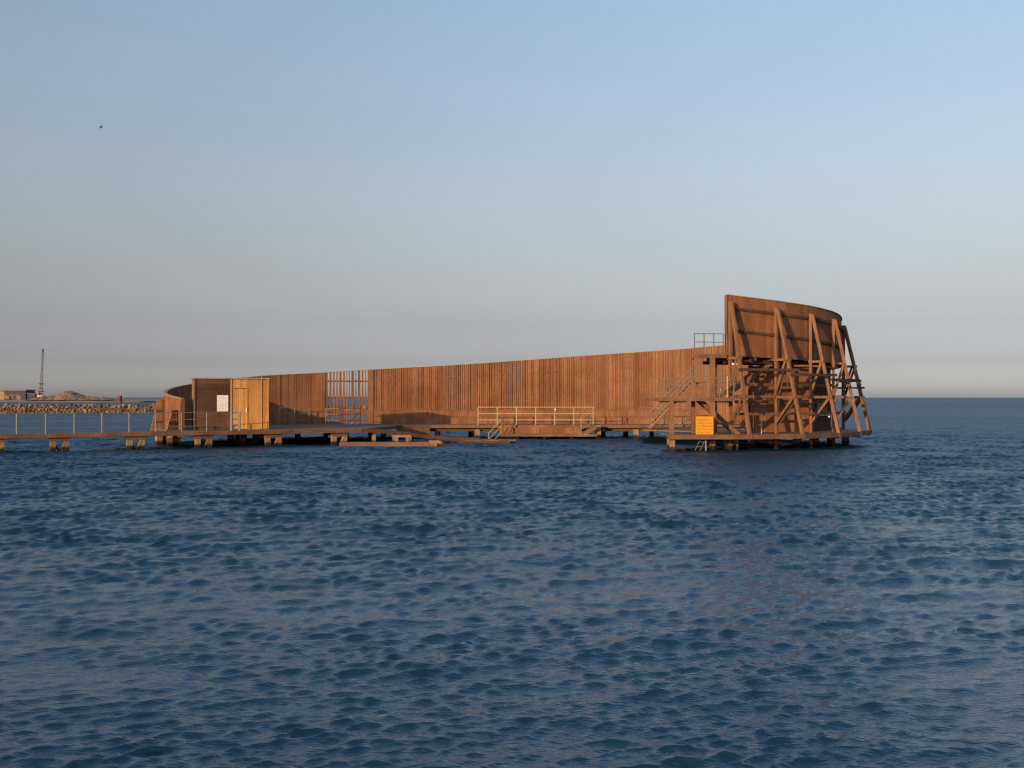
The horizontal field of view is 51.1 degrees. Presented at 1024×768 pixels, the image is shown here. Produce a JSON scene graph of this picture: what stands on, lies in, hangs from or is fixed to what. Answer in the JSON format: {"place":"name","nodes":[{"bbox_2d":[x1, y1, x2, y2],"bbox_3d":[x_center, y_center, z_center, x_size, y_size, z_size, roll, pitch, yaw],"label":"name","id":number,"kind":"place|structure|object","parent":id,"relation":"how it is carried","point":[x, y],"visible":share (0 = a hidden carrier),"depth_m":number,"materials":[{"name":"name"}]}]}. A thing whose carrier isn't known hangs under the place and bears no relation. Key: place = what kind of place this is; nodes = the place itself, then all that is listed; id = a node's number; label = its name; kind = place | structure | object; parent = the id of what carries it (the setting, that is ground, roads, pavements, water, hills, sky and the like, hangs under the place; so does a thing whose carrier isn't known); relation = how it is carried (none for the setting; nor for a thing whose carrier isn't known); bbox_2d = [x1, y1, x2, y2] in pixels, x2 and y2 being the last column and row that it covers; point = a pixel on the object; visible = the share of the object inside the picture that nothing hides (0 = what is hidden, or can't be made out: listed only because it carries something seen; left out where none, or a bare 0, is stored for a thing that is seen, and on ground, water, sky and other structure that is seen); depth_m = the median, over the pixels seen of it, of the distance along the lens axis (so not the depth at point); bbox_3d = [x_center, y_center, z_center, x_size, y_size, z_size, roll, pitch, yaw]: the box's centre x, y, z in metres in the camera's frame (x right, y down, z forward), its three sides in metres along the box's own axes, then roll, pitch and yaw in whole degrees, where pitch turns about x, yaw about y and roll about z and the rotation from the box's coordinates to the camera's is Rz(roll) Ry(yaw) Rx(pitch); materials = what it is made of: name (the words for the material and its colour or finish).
{"place":"outdoors","nodes":[
{"label":"outdoors","id":0,"kind":"place"},
{"bbox_2d":[0,399,156,401],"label":"shore","id":1,"kind":"structure","parent":0,"point":[123,400],"depth_m":704.68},
{"bbox_2d":[0,391,3,398],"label":"tan building","id":2,"kind":"structure","parent":1,"relation":"on","point":[1,394],"depth_m":731.96,"materials":[{"name":"beige"}]},
{"bbox_2d":[5,395,12,399],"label":"digger","id":3,"kind":"object","parent":1,"relation":"on","point":[7,397],"visible":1,"depth_m":711.93,"materials":[{"name":"red paint"}]},
{"bbox_2d":[3,390,35,399],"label":"storage shed","id":4,"kind":"structure","parent":1,"relation":"on","point":[19,394],"depth_m":729.97,"materials":[{"name":"grey"}]},
{"bbox_2d":[27,393,42,399],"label":"lean to shed","id":5,"kind":"object","parent":1,"relation":"on","point":[31,395],"visible":0.71,"depth_m":730.96,"materials":[{"name":"metal"}]},
{"bbox_2d":[37,349,44,396],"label":"lattice crane","id":6,"kind":"object","parent":1,"relation":"on","point":[39,394],"visible":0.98,"depth_m":719.71,"materials":[{"name":"red paint"}]},
{"bbox_2d":[30,390,117,399],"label":"rubble heap","id":7,"kind":"object","parent":1,"relation":"on","point":[69,395],"visible":0.95,"depth_m":707.24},
{"bbox_2d":[0,398,1023,767],"bbox_3d":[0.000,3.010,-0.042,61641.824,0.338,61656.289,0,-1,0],"label":"sea water","id":8,"kind":"structure","parent":0,"point":[606,600],"depth_m":15.93,"materials":[{"name":"blue liquid"}]},
{"bbox_2d":[0,429,361,451],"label":"footbridge","id":9,"kind":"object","parent":8,"relation":"in","point":[140,436],"visible":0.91,"depth_m":62.58,"materials":[{"name":"brown wood"}]},
{"bbox_2d":[0,412,229,433],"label":"guard railing","id":10,"kind":"object","parent":9,"relation":"on","point":[102,427],"visible":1,"depth_m":60.59,"materials":[{"name":"metal"}]},
{"bbox_2d":[230,412,240,430],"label":"gate posts","id":11,"kind":"object","parent":9,"relation":"on","point":[232,419],"visible":1,"depth_m":64.28,"materials":[{"name":"metal"}]},
{"bbox_2d":[0,405,367,413],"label":"breakwater","id":12,"kind":"object","parent":8,"relation":"in","point":[78,410],"visible":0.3,"depth_m":200.87,"materials":[{"name":"grey stone"}]},
{"bbox_2d":[339,442,444,446],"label":"work pontoon","id":13,"kind":"object","parent":8,"relation":"on","point":[346,444],"visible":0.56,"depth_m":65.68,"materials":[{"name":"brown wood"}]},
{"bbox_2d":[429,440,451,445],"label":"broken timber","id":14,"kind":"object","parent":13,"relation":"on","point":[437,442],"visible":0.95,"depth_m":65.65,"materials":[{"name":"brown wood"}]},
{"bbox_2d":[392,435,411,441],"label":"trestle block","id":15,"kind":"object","parent":8,"relation":"in","point":[406,436],"depth_m":67.16,"materials":[{"name":"brown wood"}]},
{"bbox_2d":[457,439,515,443],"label":"wooden raft","id":16,"kind":"object","parent":8,"relation":"on","point":[490,441],"visible":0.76,"depth_m":69.88,"materials":[{"name":"brown wood"}]},
{"bbox_2d":[157,423,841,445],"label":"timber deck","id":17,"kind":"structure","parent":8,"relation":"in","point":[426,429],"depth_m":78.05,"materials":[{"name":"brown wood"}]},
{"bbox_2d":[150,398,163,444],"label":"timber buttress","id":18,"kind":"structure","parent":17,"relation":"attached to","point":[159,408],"depth_m":68.26,"materials":[{"name":"brown wood"}]},
{"bbox_2d":[166,410,177,445],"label":"timber buttress","id":19,"kind":"structure","parent":17,"relation":"attached to","point":[172,440],"depth_m":65.59,"materials":[{"name":"brown wood"}]},
{"bbox_2d":[190,377,269,429],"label":"bathing hut","id":20,"kind":"object","parent":17,"relation":"on","point":[248,398],"visible":0.88,"depth_m":66.55,"materials":[{"name":"brown wood"}]},
{"bbox_2d":[217,395,227,410],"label":"notice board","id":21,"kind":"object","parent":20,"relation":"attached to","point":[222,402],"visible":1,"depth_m":66.22,"materials":[{"name":"white paper"}]},
{"bbox_2d":[234,388,247,429],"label":"door","id":22,"kind":"structure","parent":20,"relation":"in","point":[240,395],"depth_m":66.68,"materials":[{"name":"brown wood"}]},
{"bbox_2d":[280,407,308,424],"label":"guard railing","id":23,"kind":"object","parent":17,"relation":"on","point":[294,413],"visible":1,"depth_m":79.45,"materials":[{"name":"metal"}]},
{"bbox_2d":[325,408,360,424],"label":"guard railing","id":24,"kind":"object","parent":17,"relation":"on","point":[340,414],"visible":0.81,"depth_m":78.16,"materials":[{"name":"metal"}]},
{"bbox_2d":[340,412,360,439],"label":"stair handrail","id":25,"kind":"object","parent":17,"relation":"on","point":[354,422],"visible":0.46,"depth_m":75.28,"materials":[{"name":"metal"}]},
{"bbox_2d":[362,428,478,441],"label":"sloping gangway","id":26,"kind":"object","parent":17,"relation":"on","point":[374,437],"visible":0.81,"depth_m":69.03,"materials":[{"name":"brown wood"}]},
{"bbox_2d":[163,294,843,429],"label":"timber wall","id":27,"kind":"structure","parent":17,"relation":"on","point":[483,386],"depth_m":82.80,"materials":[{"name":"brown wood"}]},
{"bbox_2d":[478,407,593,424],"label":"guard railing","id":28,"kind":"object","parent":17,"relation":"on","point":[535,413],"visible":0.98,"depth_m":78.15,"materials":[{"name":"metal"}]},
{"bbox_2d":[374,409,709,423],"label":"stepped bench","id":29,"kind":"object","parent":17,"relation":"on","point":[606,416],"visible":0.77,"depth_m":81.85,"materials":[{"name":"brown wood"}]},
{"bbox_2d":[639,408,690,424],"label":"guard railing","id":30,"kind":"object","parent":17,"relation":"on","point":[660,420],"visible":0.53,"depth_m":77.67,"materials":[{"name":"metal"}]},
{"bbox_2d":[500,425,600,438],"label":"landing stage","id":31,"kind":"object","parent":8,"relation":"in","point":[597,435],"visible":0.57,"depth_m":76.79,"materials":[{"name":"brown wood"}]},
{"bbox_2d":[488,418,503,438],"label":"stair handrail","id":32,"kind":"object","parent":31,"relation":"on","point":[497,429],"visible":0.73,"depth_m":76.89,"materials":[{"name":"metal"}]},
{"bbox_2d":[581,409,592,429],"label":"stair handrail","id":33,"kind":"object","parent":31,"relation":"on","point":[587,419],"visible":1,"depth_m":77.27,"materials":[{"name":"metal"}]},
{"bbox_2d":[582,425,596,433],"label":"staircase","id":34,"kind":"structure","parent":31,"relation":"on","point":[591,429],"depth_m":76.83,"materials":[{"name":"brown wood"}]},
{"bbox_2d":[642,354,871,450],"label":"diving tower","id":35,"kind":"structure","parent":8,"relation":"in","point":[713,361],"depth_m":62.15,"materials":[{"name":"brown wood"}]},
{"bbox_2d":[648,382,693,428],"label":"staircase","id":36,"kind":"structure","parent":35,"relation":"on","point":[662,413],"depth_m":71.22,"materials":[{"name":"brown wood"}]},
{"bbox_2d":[649,366,693,426],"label":"stair handrail","id":37,"kind":"object","parent":36,"relation":"attached to","point":[670,396],"visible":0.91,"depth_m":70.76,"materials":[{"name":"metal"}]},
{"bbox_2d":[649,378,733,396],"bbox_3d":[10.103,0.199,60.202,4.771,1.120,0.055,0,-1,0],"label":"guard railing","id":38,"kind":"object","parent":35,"relation":"on","point":[691,387],"visible":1,"depth_m":60.17,"materials":[{"name":"metal"}]},
{"bbox_2d":[695,439,705,450],"bbox_3d":[10.527,3.878,60.106,0.905,1.760,0.241,0,-1,-21],"label":"bathing ladder","id":39,"kind":"object","parent":35,"relation":"attached to","point":[702,445],"visible":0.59,"depth_m":60.13,"materials":[{"name":"metal"}]},
{"bbox_2d":[695,416,713,438],"bbox_3d":[10.706,2.416,59.566,1.019,1.270,0.137,0,-1,0],"label":"warning sign","id":40,"kind":"object","parent":35,"relation":"attached to","point":[704,425],"visible":1,"depth_m":59.51,"materials":[{"name":"yellow paint"}]},
{"bbox_2d":[694,333,723,353],"bbox_3d":[11.260,-2.313,61.204,1.827,1.170,0.066,0,-1,-12],"label":"guard railing","id":41,"kind":"object","parent":35,"relation":"on","point":[713,342],"visible":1,"depth_m":61.23,"materials":[{"name":"metal"}]},
{"bbox_2d":[696,401,739,433],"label":"staircase","id":42,"kind":"structure","parent":35,"relation":"on","point":[720,419],"depth_m":61.10,"materials":[{"name":"brown wood"}]},
{"bbox_2d":[692,364,747,380],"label":"guard railing","id":43,"kind":"object","parent":35,"relation":"on","point":[706,370],"visible":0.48,"depth_m":69.84,"materials":[{"name":"metal"}]},
{"bbox_2d":[727,301,751,449],"bbox_3d":[12.685,0.506,61.064,0.340,10.527,3.149,0,-1,-23],"label":"raking frame","id":44,"kind":"object","parent":35,"relation":"attached to","point":[732,326],"visible":0.84,"depth_m":61.07,"materials":[{"name":"brown wood"}]},
{"bbox_2d":[717,364,772,396],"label":"staircase","id":45,"kind":"structure","parent":35,"relation":"on","point":[750,376],"depth_m":63.01,"materials":[{"name":"brown wood"}]},
{"bbox_2d":[773,308,804,448],"bbox_3d":[15.655,0.666,61.982,0.340,10.232,3.279,0,-1,-34],"label":"raking frame","id":46,"kind":"object","parent":35,"relation":"attached to","point":[778,377],"visible":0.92,"depth_m":62.03,"materials":[{"name":"brown wood"}]},
{"bbox_2d":[750,366,830,431],"bbox_3d":[17.321,0.936,66.297,3.958,3.960,6.276,0,-1,23],"label":"changing cabin","id":47,"kind":"object","parent":35,"relation":"on","point":[788,423],"visible":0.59,"depth_m":64.65,"materials":[{"name":"brown wood"}]},
{"bbox_2d":[817,403,829,415],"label":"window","id":48,"kind":"structure","parent":47,"relation":"in","point":[819,405],"depth_m":66.97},
{"bbox_2d":[808,313,840,447],"bbox_3d":[18.048,0.802,63.547,3.010,9.999,0.340,-1,-1,36],"label":"raking frame","id":49,"kind":"object","parent":35,"relation":"attached to","point":[821,362],"visible":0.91,"depth_m":63.49,"materials":[{"name":"brown wood"}]},
{"bbox_2d":[832,319,861,445],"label":"raking frame","id":50,"kind":"object","parent":35,"relation":"attached to","point":[843,362],"visible":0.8,"depth_m":65.39,"materials":[{"name":"brown wood"}]},
{"bbox_2d":[841,325,870,442],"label":"raking frame","id":51,"kind":"object","parent":35,"relation":"attached to","point":[853,366],"visible":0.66,"depth_m":69.44,"materials":[{"name":"brown wood"}]},
{"bbox_2d":[0,0,1023,397],"label":"sky","id":52,"kind":"structure","parent":0,"point":[263,187],"materials":[{"name":"blue"}]}
]}

